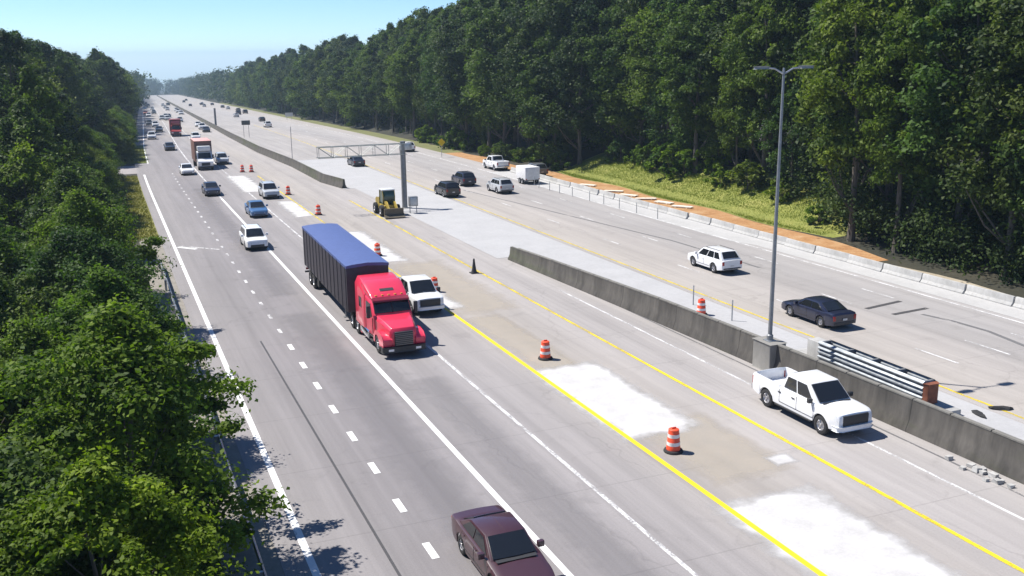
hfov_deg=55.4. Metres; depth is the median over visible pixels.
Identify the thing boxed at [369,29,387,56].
forest tree
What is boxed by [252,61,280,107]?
forest tree
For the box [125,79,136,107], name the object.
forest tree
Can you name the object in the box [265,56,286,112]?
forest tree
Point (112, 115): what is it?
leafy tree
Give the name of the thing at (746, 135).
forest tree
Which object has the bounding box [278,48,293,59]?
forest tree
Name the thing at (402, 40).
forest tree
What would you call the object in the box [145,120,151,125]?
car
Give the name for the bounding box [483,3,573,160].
forest tree
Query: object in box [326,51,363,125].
forest tree
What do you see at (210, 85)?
woods
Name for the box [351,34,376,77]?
forest tree
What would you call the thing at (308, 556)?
edge line
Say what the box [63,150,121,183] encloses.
leafy tree
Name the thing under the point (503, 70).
forest tree
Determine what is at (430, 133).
bush
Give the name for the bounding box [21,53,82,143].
forest tree
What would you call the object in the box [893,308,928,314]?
tar patch
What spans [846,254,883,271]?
concrete barrier
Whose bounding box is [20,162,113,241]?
leafy tree
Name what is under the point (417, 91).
forest tree
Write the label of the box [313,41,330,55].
forest tree
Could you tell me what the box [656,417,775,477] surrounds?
dust
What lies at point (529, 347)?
dust
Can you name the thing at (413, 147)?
car
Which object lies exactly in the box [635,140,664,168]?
bush
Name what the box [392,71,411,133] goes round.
forest tree
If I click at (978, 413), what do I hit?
tyre scrap
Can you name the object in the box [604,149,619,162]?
bush
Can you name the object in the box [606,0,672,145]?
forest tree
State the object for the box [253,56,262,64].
forest tree
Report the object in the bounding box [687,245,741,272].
car
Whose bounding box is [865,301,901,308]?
tar patch
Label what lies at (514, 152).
bush
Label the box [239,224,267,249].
car
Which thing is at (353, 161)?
car
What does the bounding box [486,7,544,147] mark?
forest tree
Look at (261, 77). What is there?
forest tree
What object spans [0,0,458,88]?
sky
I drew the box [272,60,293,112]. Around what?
forest tree
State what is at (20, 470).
leafy tree
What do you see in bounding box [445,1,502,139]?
forest tree
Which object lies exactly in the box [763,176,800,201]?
bush
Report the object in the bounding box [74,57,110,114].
forest tree
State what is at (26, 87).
forest tree
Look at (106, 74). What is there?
forest tree
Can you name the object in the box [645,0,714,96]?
forest tree
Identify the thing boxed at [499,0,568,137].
forest tree
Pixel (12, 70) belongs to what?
forest tree
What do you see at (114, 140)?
leafy tree
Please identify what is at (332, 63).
forest tree
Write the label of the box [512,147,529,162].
bush
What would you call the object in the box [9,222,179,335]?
leafy tree
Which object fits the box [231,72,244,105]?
forest tree
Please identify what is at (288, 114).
road sign
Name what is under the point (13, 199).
forest tree
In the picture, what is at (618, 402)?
concrete patch
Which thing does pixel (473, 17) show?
forest tree
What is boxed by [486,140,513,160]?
bush
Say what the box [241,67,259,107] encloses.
forest tree
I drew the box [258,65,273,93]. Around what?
forest tree
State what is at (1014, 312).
shoulder
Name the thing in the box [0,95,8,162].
forest tree
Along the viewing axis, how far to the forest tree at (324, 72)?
276.61 m
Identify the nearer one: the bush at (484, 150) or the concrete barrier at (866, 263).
the concrete barrier at (866, 263)
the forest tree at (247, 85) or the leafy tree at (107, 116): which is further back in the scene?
the forest tree at (247, 85)
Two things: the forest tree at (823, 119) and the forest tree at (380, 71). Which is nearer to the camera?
the forest tree at (823, 119)
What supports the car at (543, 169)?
on the shoulder at (1014, 312)
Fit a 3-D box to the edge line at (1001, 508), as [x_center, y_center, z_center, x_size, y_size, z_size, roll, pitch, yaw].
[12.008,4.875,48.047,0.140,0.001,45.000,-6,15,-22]
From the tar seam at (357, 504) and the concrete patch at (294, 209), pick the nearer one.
the tar seam at (357, 504)
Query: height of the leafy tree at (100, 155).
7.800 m
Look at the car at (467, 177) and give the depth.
122.45 m
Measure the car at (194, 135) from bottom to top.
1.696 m
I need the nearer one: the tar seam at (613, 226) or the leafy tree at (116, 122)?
the tar seam at (613, 226)
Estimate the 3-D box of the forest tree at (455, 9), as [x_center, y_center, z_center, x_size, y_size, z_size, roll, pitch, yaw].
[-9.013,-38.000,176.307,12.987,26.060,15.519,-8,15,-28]
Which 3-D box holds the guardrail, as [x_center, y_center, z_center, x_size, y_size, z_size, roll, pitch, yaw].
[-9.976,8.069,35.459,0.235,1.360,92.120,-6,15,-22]
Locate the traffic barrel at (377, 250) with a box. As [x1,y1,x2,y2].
[374,243,381,255]
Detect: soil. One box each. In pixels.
[445,152,886,260]
[894,265,1001,292]
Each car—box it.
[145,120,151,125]
[146,131,155,139]
[151,121,158,126]
[155,126,163,131]
[163,142,175,150]
[178,163,194,174]
[190,132,200,137]
[198,123,205,128]
[201,181,220,195]
[202,126,210,131]
[214,152,228,164]
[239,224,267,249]
[244,200,267,216]
[258,180,279,198]
[263,121,271,126]
[347,156,364,166]
[399,141,414,151]
[434,180,460,196]
[451,170,475,185]
[451,505,554,575]
[486,177,513,193]
[528,162,547,174]
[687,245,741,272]
[781,295,855,326]
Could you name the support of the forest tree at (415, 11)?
on the ground at (991, 279)
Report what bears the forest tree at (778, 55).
on the ground at (991, 279)
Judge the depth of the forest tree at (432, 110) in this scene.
188.99 m
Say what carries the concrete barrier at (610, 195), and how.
on the shoulder at (1014, 312)
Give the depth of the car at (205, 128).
249.53 m
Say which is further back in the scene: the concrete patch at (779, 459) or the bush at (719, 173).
the bush at (719, 173)
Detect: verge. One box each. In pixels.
[117,177,157,237]
[125,145,148,163]
[219,103,461,152]
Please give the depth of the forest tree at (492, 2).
160.81 m
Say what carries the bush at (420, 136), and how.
on the ground at (991, 279)
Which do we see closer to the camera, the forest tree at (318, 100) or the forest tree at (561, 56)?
the forest tree at (561, 56)
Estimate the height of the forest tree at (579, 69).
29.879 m
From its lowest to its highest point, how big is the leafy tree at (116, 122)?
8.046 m
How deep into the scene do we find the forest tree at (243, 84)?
496.30 m
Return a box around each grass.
[115,148,157,241]
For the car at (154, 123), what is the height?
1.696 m
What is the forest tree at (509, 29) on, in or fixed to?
on the ground at (991, 279)
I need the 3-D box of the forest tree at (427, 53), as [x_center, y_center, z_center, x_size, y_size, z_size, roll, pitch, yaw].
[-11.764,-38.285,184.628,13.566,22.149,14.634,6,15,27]
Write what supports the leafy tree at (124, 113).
on the ground at (991, 279)
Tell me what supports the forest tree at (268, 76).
on the ground at (991, 279)
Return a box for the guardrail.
[158,259,266,575]
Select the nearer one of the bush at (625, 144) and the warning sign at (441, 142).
the bush at (625, 144)
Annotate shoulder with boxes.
[140,237,284,575]
[296,158,411,188]
[355,187,510,257]
[380,185,1023,439]
[490,171,1023,319]
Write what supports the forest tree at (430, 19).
on the ground at (991, 279)
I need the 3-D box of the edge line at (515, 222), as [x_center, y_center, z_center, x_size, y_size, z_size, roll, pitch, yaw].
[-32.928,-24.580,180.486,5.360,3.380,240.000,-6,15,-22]
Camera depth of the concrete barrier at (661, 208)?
101.52 m
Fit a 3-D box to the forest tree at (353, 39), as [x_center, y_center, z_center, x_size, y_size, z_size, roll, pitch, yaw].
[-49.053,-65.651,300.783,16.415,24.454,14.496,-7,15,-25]
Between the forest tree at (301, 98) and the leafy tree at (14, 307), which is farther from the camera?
the forest tree at (301, 98)
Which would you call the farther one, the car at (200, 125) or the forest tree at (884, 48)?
the car at (200, 125)
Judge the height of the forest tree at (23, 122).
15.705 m
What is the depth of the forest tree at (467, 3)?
173.00 m
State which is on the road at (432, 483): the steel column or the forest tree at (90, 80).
the steel column
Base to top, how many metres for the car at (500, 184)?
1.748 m
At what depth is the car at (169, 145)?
183.29 m
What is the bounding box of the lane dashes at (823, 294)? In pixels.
[306,131,1009,354]
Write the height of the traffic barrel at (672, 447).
1.070 m
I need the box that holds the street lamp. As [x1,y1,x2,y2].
[753,65,813,340]
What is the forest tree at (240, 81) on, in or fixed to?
on the ground at (991, 279)
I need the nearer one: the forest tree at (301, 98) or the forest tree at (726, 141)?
the forest tree at (726, 141)
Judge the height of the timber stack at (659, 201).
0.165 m
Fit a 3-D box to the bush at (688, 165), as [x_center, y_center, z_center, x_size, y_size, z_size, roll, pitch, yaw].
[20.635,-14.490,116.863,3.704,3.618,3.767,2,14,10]
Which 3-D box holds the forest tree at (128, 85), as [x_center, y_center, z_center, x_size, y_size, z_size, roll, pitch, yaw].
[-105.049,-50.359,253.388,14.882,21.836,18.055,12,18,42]
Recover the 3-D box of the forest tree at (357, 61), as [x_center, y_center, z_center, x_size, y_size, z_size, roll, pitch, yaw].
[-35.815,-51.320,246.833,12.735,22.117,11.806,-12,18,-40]
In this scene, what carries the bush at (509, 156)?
on the ground at (991, 279)
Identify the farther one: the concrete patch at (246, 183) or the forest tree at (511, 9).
the forest tree at (511, 9)
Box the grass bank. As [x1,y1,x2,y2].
[556,152,876,237]
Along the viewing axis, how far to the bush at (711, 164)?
113.47 m
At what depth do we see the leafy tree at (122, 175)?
131.34 m
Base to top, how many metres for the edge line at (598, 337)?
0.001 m
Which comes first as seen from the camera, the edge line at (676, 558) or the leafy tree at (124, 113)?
the edge line at (676, 558)
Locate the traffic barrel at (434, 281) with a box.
[431,277,439,291]
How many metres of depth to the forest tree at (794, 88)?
98.24 m
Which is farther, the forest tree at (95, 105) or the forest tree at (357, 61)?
the forest tree at (357, 61)
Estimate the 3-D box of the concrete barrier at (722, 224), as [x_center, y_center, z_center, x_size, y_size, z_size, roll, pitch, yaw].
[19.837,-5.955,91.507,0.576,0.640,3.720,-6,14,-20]
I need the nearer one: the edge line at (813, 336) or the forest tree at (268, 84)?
the edge line at (813, 336)
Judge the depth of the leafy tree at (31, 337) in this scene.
36.70 m
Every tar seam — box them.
[260,341,400,575]
[464,190,760,267]
[630,311,1023,496]
[920,314,1023,345]
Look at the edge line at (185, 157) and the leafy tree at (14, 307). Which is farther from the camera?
the edge line at (185, 157)
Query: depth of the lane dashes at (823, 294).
65.57 m
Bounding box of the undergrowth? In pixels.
[317,108,1023,286]
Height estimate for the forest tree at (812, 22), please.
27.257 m
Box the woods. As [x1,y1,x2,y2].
[127,66,239,107]
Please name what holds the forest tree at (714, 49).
on the ground at (991, 279)
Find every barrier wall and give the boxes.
[157,95,346,187]
[508,246,1023,484]
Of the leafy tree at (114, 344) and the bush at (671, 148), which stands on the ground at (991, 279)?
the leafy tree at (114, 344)
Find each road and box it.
[117,166,137,173]
[134,95,1023,575]
[166,95,1023,422]
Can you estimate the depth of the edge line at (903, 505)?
37.90 m
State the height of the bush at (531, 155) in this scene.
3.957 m
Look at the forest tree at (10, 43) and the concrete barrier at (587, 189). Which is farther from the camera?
the concrete barrier at (587, 189)
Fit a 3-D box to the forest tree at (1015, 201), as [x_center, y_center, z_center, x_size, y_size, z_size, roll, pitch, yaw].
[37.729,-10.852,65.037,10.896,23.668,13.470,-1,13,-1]
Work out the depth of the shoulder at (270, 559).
39.18 m
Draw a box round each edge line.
[143,123,148,163]
[143,175,320,575]
[152,104,221,198]
[156,102,301,237]
[221,199,573,575]
[255,125,661,278]
[258,176,451,311]
[269,116,1023,323]
[349,200,649,366]
[426,344,697,575]
[449,312,826,575]
[561,290,1023,519]
[626,353,1023,572]
[654,369,1023,569]
[665,280,1023,418]
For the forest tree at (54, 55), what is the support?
on the ground at (991, 279)
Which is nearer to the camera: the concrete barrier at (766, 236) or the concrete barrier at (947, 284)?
the concrete barrier at (947, 284)
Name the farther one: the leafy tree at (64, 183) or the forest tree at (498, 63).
the forest tree at (498, 63)
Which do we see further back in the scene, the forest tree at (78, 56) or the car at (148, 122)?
the car at (148, 122)
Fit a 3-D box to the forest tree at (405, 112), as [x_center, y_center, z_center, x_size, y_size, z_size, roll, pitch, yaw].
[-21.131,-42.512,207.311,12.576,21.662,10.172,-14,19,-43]
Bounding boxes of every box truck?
[169,118,181,136]
[190,138,213,169]
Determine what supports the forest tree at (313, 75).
on the ground at (991, 279)
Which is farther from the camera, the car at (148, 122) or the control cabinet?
the car at (148, 122)
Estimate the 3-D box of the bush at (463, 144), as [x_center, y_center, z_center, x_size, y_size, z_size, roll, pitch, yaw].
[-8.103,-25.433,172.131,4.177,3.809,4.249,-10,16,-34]
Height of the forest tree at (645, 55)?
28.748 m
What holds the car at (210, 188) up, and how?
on the road at (432, 483)
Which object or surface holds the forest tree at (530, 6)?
on the ground at (991, 279)
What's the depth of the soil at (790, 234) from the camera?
98.21 m
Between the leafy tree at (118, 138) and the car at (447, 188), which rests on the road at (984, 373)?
the car at (447, 188)
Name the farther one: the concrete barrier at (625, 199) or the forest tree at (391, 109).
the forest tree at (391, 109)
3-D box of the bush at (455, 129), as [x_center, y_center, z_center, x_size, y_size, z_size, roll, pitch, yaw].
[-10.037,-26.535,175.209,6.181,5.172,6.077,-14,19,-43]
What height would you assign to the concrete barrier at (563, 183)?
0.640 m
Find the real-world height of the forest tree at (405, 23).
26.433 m
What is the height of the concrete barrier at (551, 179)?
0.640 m
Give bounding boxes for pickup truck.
[397,274,444,313]
[482,155,509,170]
[751,367,872,434]
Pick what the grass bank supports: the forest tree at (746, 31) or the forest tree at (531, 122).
the forest tree at (746, 31)
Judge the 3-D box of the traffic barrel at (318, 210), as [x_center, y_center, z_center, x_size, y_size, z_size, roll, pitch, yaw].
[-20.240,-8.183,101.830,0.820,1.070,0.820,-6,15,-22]
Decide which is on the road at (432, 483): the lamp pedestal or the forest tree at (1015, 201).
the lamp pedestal
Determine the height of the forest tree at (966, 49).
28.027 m
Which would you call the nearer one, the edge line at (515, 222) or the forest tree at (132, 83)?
the edge line at (515, 222)
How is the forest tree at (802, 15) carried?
on the ground at (991, 279)
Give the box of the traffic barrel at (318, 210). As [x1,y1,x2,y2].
[314,204,321,214]
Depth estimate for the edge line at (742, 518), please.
39.02 m
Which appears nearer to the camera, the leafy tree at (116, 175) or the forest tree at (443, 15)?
the leafy tree at (116, 175)
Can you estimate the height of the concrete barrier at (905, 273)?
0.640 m
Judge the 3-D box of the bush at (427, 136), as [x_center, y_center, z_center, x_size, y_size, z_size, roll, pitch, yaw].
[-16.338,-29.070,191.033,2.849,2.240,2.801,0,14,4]
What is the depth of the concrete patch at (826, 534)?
33.10 m
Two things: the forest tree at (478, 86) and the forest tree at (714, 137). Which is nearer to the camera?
the forest tree at (714, 137)
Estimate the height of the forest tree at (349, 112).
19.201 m
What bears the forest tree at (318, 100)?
on the ground at (991, 279)
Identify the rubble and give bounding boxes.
[945,455,1015,488]
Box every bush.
[414,124,437,142]
[414,129,437,140]
[422,134,433,142]
[426,133,444,144]
[435,126,477,149]
[438,129,470,148]
[457,133,475,150]
[477,143,490,155]
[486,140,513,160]
[506,147,515,160]
[510,146,527,161]
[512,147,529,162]
[522,148,549,165]
[546,149,572,169]
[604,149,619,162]
[606,136,634,162]
[623,144,648,165]
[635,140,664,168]
[641,157,662,171]
[643,142,703,178]
[649,137,701,167]
[668,152,695,176]
[693,141,734,173]
[703,167,734,187]
[724,159,767,193]
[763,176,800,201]
[804,203,830,224]
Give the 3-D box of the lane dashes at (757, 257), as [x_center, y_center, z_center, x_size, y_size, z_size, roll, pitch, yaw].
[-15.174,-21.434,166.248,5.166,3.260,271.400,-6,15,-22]
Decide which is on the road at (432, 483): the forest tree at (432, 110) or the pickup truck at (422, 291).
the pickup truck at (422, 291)
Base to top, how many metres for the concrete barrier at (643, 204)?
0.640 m
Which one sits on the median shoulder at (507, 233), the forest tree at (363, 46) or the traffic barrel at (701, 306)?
the traffic barrel at (701, 306)
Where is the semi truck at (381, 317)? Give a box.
[350,272,425,353]
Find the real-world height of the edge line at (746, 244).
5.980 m
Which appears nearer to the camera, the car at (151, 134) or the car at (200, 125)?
the car at (151, 134)
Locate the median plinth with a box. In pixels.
[796,348,960,414]
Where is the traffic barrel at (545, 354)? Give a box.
[538,340,552,360]
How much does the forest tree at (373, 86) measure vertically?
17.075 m
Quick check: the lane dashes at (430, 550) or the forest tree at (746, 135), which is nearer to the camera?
the lane dashes at (430, 550)
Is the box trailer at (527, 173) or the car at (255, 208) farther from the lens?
the box trailer at (527, 173)
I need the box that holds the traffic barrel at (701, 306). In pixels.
[697,298,707,314]
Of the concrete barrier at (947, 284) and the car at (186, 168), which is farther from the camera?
the car at (186, 168)
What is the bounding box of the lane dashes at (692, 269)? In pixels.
[279,128,957,362]
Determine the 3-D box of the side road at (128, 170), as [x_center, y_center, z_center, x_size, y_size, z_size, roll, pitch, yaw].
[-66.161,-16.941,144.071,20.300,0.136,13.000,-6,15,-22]
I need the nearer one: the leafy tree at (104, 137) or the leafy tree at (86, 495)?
the leafy tree at (86, 495)
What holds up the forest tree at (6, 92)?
on the ground at (991, 279)
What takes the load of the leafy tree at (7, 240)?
on the ground at (991, 279)
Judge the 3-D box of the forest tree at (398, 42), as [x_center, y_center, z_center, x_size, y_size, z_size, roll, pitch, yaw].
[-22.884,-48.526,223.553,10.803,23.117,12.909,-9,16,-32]
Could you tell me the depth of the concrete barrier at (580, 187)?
118.66 m
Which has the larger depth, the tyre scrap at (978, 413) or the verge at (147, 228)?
the verge at (147, 228)
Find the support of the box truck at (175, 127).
on the road at (432, 483)
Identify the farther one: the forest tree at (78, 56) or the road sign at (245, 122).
the forest tree at (78, 56)
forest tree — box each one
[0,28,93,156]
[0,50,75,147]
[0,52,68,144]
[0,76,35,116]
[0,77,68,239]
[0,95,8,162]
[0,95,105,229]
[1,63,100,225]
[2,186,25,239]
[11,29,79,125]
[21,46,88,136]
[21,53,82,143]
[31,39,94,137]
[44,56,94,136]
[56,47,109,129]
[56,60,97,124]
[72,52,85,63]
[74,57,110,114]
[77,62,105,116]
[82,46,128,114]
[89,84,105,121]
[90,53,141,114]
[95,53,141,110]
[118,66,145,107]
[125,72,141,96]
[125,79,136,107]
[130,97,140,118]
[224,73,237,104]
[225,68,239,93]
[228,75,239,103]
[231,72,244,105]
[231,80,241,105]
[235,63,255,104]
[237,67,253,98]
[239,64,252,106]
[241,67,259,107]
[243,69,258,108]
[248,61,269,110]
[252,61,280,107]
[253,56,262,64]
[254,76,274,110]
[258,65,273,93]
[260,56,290,112]
[264,67,290,112]
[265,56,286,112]
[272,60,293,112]
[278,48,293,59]
[279,61,297,113]
[280,63,297,115]
[281,60,302,103]
[282,51,324,118]
[285,44,310,61]
[285,48,298,59]
[290,59,304,116]
[292,68,321,116]
[299,49,325,120]
[303,70,320,119]
[306,52,342,119]
[311,54,340,122]
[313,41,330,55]
[318,56,351,123]
[319,37,334,59]
[321,50,352,123]
[323,33,347,57]
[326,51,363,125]
[327,36,338,51]
[327,43,358,93]
[333,56,386,127]
[335,34,363,52]
[340,40,363,88]
[341,41,381,126]
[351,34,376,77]
[352,28,386,116]
[355,55,384,130]
[357,66,382,128]
[362,22,394,62]
[366,72,391,122]
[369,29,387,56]
[370,52,402,132]
[377,59,391,128]
[378,29,407,117]
[380,20,404,120]
[381,34,424,137]
[382,36,422,135]
[383,49,426,131]
[390,25,410,53]
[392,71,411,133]
[396,12,426,39]
[396,28,418,123]
[399,5,435,47]
[403,8,420,26]
[408,24,433,128]
[410,38,456,127]
[411,44,443,126]
[412,47,446,138]
[414,46,442,134]
[418,25,440,76]
[419,5,445,30]
[423,2,455,30]
[423,3,471,129]
[426,6,478,149]
[427,6,451,129]
[432,75,472,128]
[442,6,512,144]
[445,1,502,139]
[449,0,477,89]
[450,0,509,153]
[458,0,520,143]
[463,0,522,141]
[483,3,528,142]
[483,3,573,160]
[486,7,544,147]
[489,24,532,147]
[491,0,532,70]
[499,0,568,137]
[500,23,592,162]
[520,0,595,138]
[521,0,613,151]
[532,21,618,164]
[551,0,629,151]
[557,0,595,141]
[565,2,615,138]
[574,0,653,153]
[595,0,648,148]
[596,6,665,153]
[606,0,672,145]
[618,0,696,154]
[634,0,680,83]
[640,9,718,162]
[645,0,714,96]
[646,0,737,174]
[669,0,757,163]
[681,67,760,159]
[697,0,814,171]
[705,0,808,186]
[707,63,763,180]
[709,0,800,167]
[717,3,748,157]
[718,0,818,172]
[734,134,741,154]
[748,78,820,192]
[769,0,852,134]
[772,0,817,61]
[782,0,975,230]
[785,0,899,185]
[785,0,919,241]
[788,0,867,169]
[804,1,896,194]
[805,7,816,40]
[810,76,864,177]
[838,0,981,252]
[840,0,994,203]
[884,0,1023,258]
[915,0,1023,247]
[925,0,1023,276]
[947,0,1023,226]
[982,80,1023,237]
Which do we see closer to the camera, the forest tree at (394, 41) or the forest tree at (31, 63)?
the forest tree at (31, 63)
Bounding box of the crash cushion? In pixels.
[807,337,938,403]
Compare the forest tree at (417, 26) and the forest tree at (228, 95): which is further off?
the forest tree at (228, 95)
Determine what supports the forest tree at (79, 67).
on the ground at (991, 279)
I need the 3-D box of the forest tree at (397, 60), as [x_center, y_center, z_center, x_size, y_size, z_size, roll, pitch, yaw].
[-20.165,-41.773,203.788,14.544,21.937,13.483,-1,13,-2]
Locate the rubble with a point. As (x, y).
(993, 475)
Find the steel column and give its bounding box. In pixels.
[213,108,216,124]
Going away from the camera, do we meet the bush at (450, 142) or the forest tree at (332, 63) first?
the bush at (450, 142)
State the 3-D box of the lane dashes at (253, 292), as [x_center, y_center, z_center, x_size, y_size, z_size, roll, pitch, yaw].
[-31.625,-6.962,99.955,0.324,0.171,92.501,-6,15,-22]
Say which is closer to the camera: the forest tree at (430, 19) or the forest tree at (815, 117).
the forest tree at (815, 117)
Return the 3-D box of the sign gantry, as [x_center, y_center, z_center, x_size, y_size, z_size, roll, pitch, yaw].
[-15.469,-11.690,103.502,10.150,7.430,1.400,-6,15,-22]
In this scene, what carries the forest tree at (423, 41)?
on the ground at (991, 279)
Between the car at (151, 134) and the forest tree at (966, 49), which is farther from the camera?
the car at (151, 134)
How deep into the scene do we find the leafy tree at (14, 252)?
61.18 m
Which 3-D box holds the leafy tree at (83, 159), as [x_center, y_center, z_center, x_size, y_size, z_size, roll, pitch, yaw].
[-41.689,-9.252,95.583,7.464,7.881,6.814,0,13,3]
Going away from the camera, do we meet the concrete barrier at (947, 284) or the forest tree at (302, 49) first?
the concrete barrier at (947, 284)
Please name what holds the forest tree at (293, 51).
on the ground at (991, 279)
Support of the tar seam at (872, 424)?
on the road at (432, 483)
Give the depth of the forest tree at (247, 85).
477.83 m
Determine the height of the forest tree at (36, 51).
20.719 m
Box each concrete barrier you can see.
[544,176,556,183]
[556,179,570,186]
[569,182,584,190]
[583,186,598,194]
[598,190,614,198]
[614,194,630,203]
[629,198,649,208]
[647,203,668,213]
[666,207,688,218]
[688,213,711,224]
[710,218,733,230]
[732,224,759,237]
[757,231,787,244]
[784,238,816,253]
[814,246,848,261]
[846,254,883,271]
[881,263,922,281]
[920,273,966,293]
[964,284,1015,305]
[1012,297,1023,309]
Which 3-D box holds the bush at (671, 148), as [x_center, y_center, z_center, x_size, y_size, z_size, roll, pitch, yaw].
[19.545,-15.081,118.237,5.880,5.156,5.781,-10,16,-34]
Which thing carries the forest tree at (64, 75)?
on the ground at (991, 279)
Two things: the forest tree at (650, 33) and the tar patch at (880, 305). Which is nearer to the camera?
the tar patch at (880, 305)
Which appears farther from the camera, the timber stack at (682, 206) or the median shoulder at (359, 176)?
the median shoulder at (359, 176)
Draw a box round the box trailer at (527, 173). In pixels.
[516,165,539,183]
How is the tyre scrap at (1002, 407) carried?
on the road at (984, 373)
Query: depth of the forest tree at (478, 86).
153.87 m
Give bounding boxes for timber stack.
[604,190,623,192]
[620,193,637,196]
[635,198,655,199]
[654,200,673,203]
[670,205,693,207]
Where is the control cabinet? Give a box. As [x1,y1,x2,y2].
[408,196,417,212]
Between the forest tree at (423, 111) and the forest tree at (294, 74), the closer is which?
the forest tree at (423, 111)
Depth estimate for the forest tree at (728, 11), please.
111.42 m
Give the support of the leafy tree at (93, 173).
on the ground at (991, 279)
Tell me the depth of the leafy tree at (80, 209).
56.55 m
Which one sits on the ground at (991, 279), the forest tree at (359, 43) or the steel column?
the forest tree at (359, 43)
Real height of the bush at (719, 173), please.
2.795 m
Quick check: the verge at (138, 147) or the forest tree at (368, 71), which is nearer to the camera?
the verge at (138, 147)
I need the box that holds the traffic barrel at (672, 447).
[663,427,682,454]
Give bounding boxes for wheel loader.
[373,188,404,217]
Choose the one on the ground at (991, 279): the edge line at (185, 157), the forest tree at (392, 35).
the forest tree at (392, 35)
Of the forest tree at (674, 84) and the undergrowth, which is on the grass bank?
the forest tree at (674, 84)
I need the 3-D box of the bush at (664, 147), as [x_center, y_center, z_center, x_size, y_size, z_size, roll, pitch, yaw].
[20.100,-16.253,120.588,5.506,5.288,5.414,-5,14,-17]
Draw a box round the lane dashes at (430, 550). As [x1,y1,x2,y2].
[287,344,439,558]
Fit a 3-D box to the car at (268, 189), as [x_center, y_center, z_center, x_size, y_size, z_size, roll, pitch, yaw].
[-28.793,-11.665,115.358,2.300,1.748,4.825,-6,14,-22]
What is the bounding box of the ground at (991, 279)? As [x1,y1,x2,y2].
[23,89,1023,575]
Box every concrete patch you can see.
[227,175,258,191]
[278,201,312,216]
[349,231,406,261]
[435,291,462,309]
[532,363,695,439]
[719,486,958,575]
[766,454,796,464]
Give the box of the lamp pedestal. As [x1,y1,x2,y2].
[751,336,786,369]
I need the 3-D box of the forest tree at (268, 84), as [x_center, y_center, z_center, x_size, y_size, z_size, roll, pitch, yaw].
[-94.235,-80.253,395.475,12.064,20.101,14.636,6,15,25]
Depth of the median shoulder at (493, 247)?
92.40 m
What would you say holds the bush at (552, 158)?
on the ground at (991, 279)
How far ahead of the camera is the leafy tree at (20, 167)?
69.85 m
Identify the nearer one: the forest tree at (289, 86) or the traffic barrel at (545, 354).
the traffic barrel at (545, 354)
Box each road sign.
[241,120,249,136]
[285,112,292,117]
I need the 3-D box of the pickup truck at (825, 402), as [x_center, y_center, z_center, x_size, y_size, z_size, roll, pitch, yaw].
[13.408,4.834,43.901,2.430,1.971,6.150,-6,15,-22]
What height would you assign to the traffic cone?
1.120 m
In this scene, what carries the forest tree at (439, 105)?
on the ground at (991, 279)
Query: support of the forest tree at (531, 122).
on the ground at (991, 279)
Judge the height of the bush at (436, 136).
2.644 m
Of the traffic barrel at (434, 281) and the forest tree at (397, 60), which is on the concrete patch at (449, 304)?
the traffic barrel at (434, 281)
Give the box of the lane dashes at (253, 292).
[172,173,282,332]
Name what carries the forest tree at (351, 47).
on the ground at (991, 279)
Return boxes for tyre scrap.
[971,410,985,417]
[988,406,1012,409]
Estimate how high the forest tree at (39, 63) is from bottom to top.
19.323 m
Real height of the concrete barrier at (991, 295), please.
0.640 m
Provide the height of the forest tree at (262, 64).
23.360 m
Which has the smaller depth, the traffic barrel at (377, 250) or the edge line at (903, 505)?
the edge line at (903, 505)
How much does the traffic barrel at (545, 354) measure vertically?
1.070 m
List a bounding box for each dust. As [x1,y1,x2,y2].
[405,264,501,309]
[475,317,570,368]
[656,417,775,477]
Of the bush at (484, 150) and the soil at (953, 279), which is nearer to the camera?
the soil at (953, 279)
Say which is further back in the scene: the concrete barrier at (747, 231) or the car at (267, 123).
the car at (267, 123)
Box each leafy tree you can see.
[0,137,84,262]
[0,210,54,322]
[0,242,28,285]
[0,254,85,418]
[0,292,291,575]
[0,313,148,469]
[0,345,101,558]
[0,424,142,575]
[0,438,264,575]
[6,185,181,295]
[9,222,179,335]
[11,256,220,471]
[14,164,148,291]
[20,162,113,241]
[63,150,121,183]
[69,155,124,207]
[69,158,116,200]
[71,128,120,174]
[74,124,119,167]
[75,141,126,201]
[82,140,119,178]
[82,151,123,201]
[88,109,132,128]
[90,142,126,178]
[93,123,135,160]
[94,116,133,154]
[96,112,138,148]
[101,128,127,159]
[102,129,130,163]
[109,109,138,142]
[113,107,136,136]
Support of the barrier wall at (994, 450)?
on the road at (432, 483)
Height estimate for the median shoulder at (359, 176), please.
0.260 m
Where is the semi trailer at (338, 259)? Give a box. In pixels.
[302,223,388,317]
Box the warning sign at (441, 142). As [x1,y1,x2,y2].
[438,138,444,155]
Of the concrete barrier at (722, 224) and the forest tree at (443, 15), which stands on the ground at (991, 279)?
the forest tree at (443, 15)
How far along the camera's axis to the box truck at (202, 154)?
146.07 m
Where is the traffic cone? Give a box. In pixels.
[469,258,478,273]
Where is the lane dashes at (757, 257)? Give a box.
[298,125,1021,336]
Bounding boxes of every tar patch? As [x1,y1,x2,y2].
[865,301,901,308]
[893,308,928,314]
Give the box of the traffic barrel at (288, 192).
[285,186,291,194]
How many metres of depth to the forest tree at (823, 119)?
87.42 m
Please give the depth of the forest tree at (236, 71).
584.83 m
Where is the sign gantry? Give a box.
[316,141,411,208]

